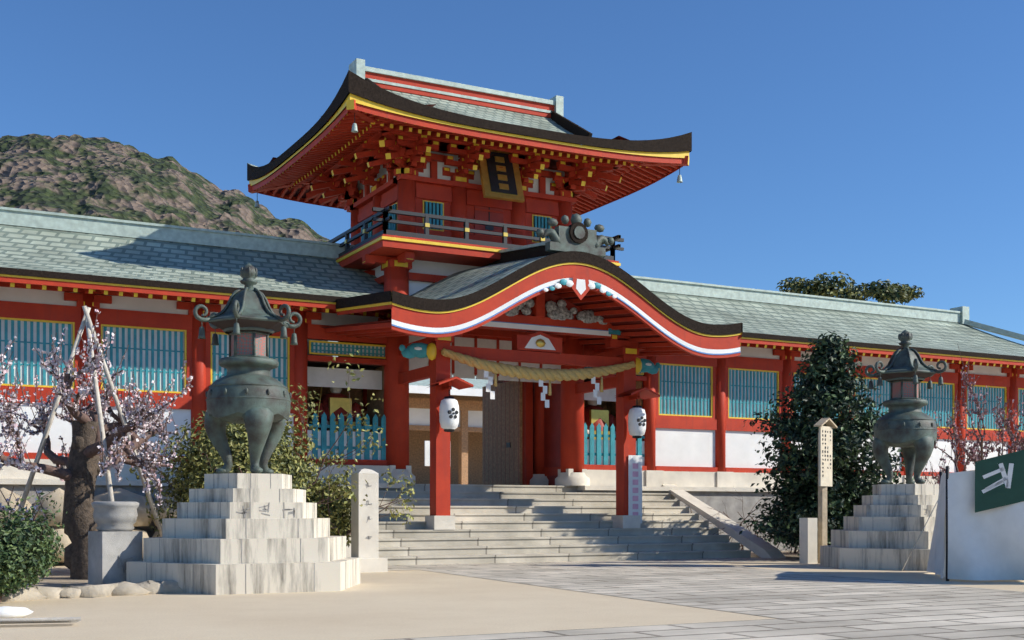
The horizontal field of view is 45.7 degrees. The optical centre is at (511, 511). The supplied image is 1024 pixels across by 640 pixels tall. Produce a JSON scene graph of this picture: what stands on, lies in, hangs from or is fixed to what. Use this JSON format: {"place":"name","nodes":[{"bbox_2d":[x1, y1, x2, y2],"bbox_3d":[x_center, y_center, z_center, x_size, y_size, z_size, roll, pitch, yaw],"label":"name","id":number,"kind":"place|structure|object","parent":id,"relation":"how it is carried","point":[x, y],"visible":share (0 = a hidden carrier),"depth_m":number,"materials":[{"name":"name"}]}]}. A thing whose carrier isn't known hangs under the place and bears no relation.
{"place":"outdoors","nodes":[
{"label":"outdoors","id":0,"kind":"place"},
{"bbox_2d":[24,570,87,587],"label":"stone slab","id":1,"kind":"structure","parent":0,"point":[57,578],"depth_m":16.93,"materials":[{"name":"grey stone"}]},
{"bbox_2d":[0,419,47,524],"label":"plum tree","id":2,"kind":"object","parent":1,"relation":"on","point":[21,463],"visible":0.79,"depth_m":15.38,"materials":[{"name":"pink plant"}]},
{"bbox_2d":[1,580,182,601],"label":"edging rocks","id":3,"kind":"object","parent":1,"relation":"on","point":[123,588],"visible":0.39,"depth_m":13.68,"materials":[{"name":"beige stone"}]},
{"bbox_2d":[0,306,193,579],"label":"plum tree","id":4,"kind":"object","parent":1,"relation":"on","point":[93,455],"visible":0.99,"depth_m":17.22,"materials":[{"name":"pink plant"}]},
{"bbox_2d":[88,501,142,584],"bbox_3d":[-4.943,0.415,15.153,0.608,1.090,0.580,0,0,-28],"label":"stone basin","id":5,"kind":"object","parent":1,"relation":"on","point":[115,542],"visible":0.99,"depth_m":14.95,"materials":[{"name":"stone"}]},
{"bbox_2d":[126,350,386,536],"bbox_3d":[-3.909,-0.732,19.387,4.164,3.418,4.454,0,0,-28],"label":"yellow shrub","id":6,"kind":"object","parent":1,"relation":"on","point":[194,468],"visible":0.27,"depth_m":18.76,"materials":[{"name":"green plant"}]},
{"bbox_2d":[0,133,329,241],"bbox_3d":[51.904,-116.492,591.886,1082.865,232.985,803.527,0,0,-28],"label":"mountain","id":7,"kind":"structure","parent":0,"point":[101,177],"depth_m":643.64,"materials":[{"name":"green plant"}]},
{"bbox_2d":[0,556,1023,639],"bbox_3d":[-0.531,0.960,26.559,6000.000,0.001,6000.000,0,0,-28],"label":"sand ground","id":8,"kind":"structure","parent":0,"point":[395,604],"depth_m":11.73,"materials":[{"name":"beige sand"}]},
{"bbox_2d":[0,490,66,601],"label":"round shrub","id":9,"kind":"object","parent":8,"relation":"on","point":[24,552],"visible":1,"depth_m":12.71,"materials":[{"name":"green plant"}]},
{"bbox_2d":[0,606,80,623],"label":"flat stone","id":10,"kind":"object","parent":8,"relation":"on","point":[11,615],"visible":1,"depth_m":10.27,"materials":[{"name":"stone"}]},
{"bbox_2d":[0,488,182,562],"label":"boulder wall","id":11,"kind":"structure","parent":8,"relation":"on","point":[120,494],"depth_m":21.54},
{"bbox_2d":[0,206,410,564],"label":"left corridor building","id":12,"kind":"structure","parent":8,"relation":"on","point":[145,288],"depth_m":23.50,"materials":[{"name":"red paint"}]},
{"bbox_2d":[126,473,359,594],"bbox_3d":[-3.374,0.240,15.591,3.040,1.440,2.639,0,0,-28],"label":"stone pedestal","id":13,"kind":"object","parent":8,"relation":"on","point":[238,533],"visible":0.99,"depth_m":14.72,"materials":[{"name":"stone"}]},
{"bbox_2d":[193,263,301,473],"bbox_3d":[-3.374,-1.833,15.591,1.423,2.724,1.240,0,0,-28],"label":"bronze lantern","id":14,"kind":"object","parent":13,"relation":"on","point":[251,393],"visible":0.98,"depth_m":15.32,"materials":[{"name":"green metal"}]},
{"bbox_2d":[276,434,415,547],"bbox_3d":[-3.103,-0.152,20.284,2.513,2.260,2.682,0,0,-28],"label":"yellow shrub","id":15,"kind":"object","parent":8,"relation":"on","point":[337,513],"visible":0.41,"depth_m":19.93,"materials":[{"name":"green plant"}]},
{"bbox_2d":[351,469,387,572],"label":"stone pillar","id":16,"kind":"structure","parent":8,"relation":"on","point":[365,532],"depth_m":19.44,"materials":[{"name":"stone"}]},
{"bbox_2d":[330,341,487,484],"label":"hall","id":17,"kind":"structure","parent":8,"relation":"on","point":[466,451],"depth_m":50.81,"materials":[{"name":"white paint"}]},
{"bbox_2d":[309,484,785,564],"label":"stone stairs","id":18,"kind":"structure","parent":8,"relation":"on","point":[518,523],"depth_m":24.98,"materials":[{"name":"stone"}]},
{"bbox_2d":[338,258,589,485],"bbox_3d":[-1.237,-2.940,27.887,5.100,4.700,3.794,0,0,-28],"label":"gate lower storey","id":19,"kind":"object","parent":18,"relation":"on","point":[528,438],"visible":0.45,"depth_m":27.43,"materials":[{"name":"red wood"}]},
{"bbox_2d":[247,58,691,317],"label":"gate tower","id":20,"kind":"structure","parent":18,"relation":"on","point":[426,181],"depth_m":26.06,"materials":[{"name":"red wood"}]},
{"bbox_2d":[321,213,742,529],"bbox_3d":[0.308,-2.685,24.980,7.760,6.050,4.277,0,0,-28],"label":"entrance porch","id":21,"kind":"object","parent":18,"relation":"on","point":[570,282],"visible":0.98,"depth_m":23.87,"materials":[{"name":"red paint"}]},
{"bbox_2d":[426,348,659,522],"bbox_3d":[0.675,-1.460,24.290,5.020,3.400,0.740,0,0,-28],"label":"shimenawa and lanterns","id":22,"kind":"object","parent":21,"relation":"attached to","point":[449,414],"visible":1,"depth_m":24.51,"materials":[{"name":"fabric"}]},
{"bbox_2d":[384,557,1023,639],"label":"paving stone","id":23,"kind":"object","parent":8,"relation":"on","point":[806,606],"visible":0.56,"depth_m":13.14,"materials":[{"name":"grey stone"}]},
{"bbox_2d":[690,491,798,554],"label":"bare bushes","id":24,"kind":"object","parent":8,"relation":"on","point":[795,550],"visible":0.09,"depth_m":27.44,"materials":[{"name":"plant"}]},
{"bbox_2d":[493,275,1023,551],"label":"right corridor building","id":25,"kind":"structure","parent":8,"relation":"on","point":[699,441],"depth_m":30.21,"materials":[{"name":"red paint"}]},
{"bbox_2d":[799,418,836,563],"bbox_3d":[5.803,-0.401,22.716,0.777,2.722,0.394,0,0,-28],"label":"sign post","id":26,"kind":"object","parent":8,"relation":"on","point":[807,540],"visible":1,"depth_m":22.68,"materials":[{"name":"brown wood"}]},
{"bbox_2d":[776,271,863,299],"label":"pine","id":27,"kind":"object","parent":8,"relation":"on","point":[826,288],"visible":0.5,"depth_m":105.93,"materials":[{"name":"green plant"}]},
{"bbox_2d":[738,331,913,558],"bbox_3d":[6.620,-1.366,24.932,3.668,4.657,4.036,0,0,19],"label":"conifer tree","id":28,"kind":"object","parent":8,"relation":"on","point":[827,384],"visible":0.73,"depth_m":24.45,"materials":[{"name":"green plant"}]},
{"bbox_2d":[820,484,938,570],"bbox_3d":[6.888,0.240,21.297,3.040,1.440,2.639,0,0,-28],"label":"stone pedestal","id":29,"kind":"object","parent":8,"relation":"on","point":[884,525],"visible":0.66,"depth_m":20.52,"materials":[{"name":"stone"}]},
{"bbox_2d":[865,330,947,483],"bbox_3d":[6.888,-1.833,21.297,1.423,2.724,1.240,0,0,-28],"label":"bronze lantern","id":30,"kind":"object","parent":29,"relation":"on","point":[907,425],"visible":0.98,"depth_m":21.04,"materials":[{"name":"green metal"}]},
{"bbox_2d":[839,279,924,304],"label":"pine","id":31,"kind":"object","parent":8,"relation":"on","point":[889,292],"visible":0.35,"depth_m":108.50,"materials":[{"name":"green plant"}]},
{"bbox_2d":[902,450,1023,580],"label":"sign panel","id":32,"kind":"object","parent":8,"relation":"on","point":[978,532],"visible":1,"depth_m":16.68,"materials":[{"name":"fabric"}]},
{"bbox_2d":[913,346,1023,486],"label":"plum tree","id":33,"kind":"object","parent":8,"relation":"on","point":[972,455],"visible":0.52,"depth_m":25.48,"materials":[{"name":"pink plant"}]},
{"bbox_2d":[0,0,1023,344],"label":"sky","id":34,"kind":"structure","parent":0,"point":[868,141],"materials":[{"name":"blue"}]},
{"bbox_2d":[751,551,817,558],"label":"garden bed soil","id":35,"kind":"structure","parent":0,"point":[788,555],"depth_m":27.30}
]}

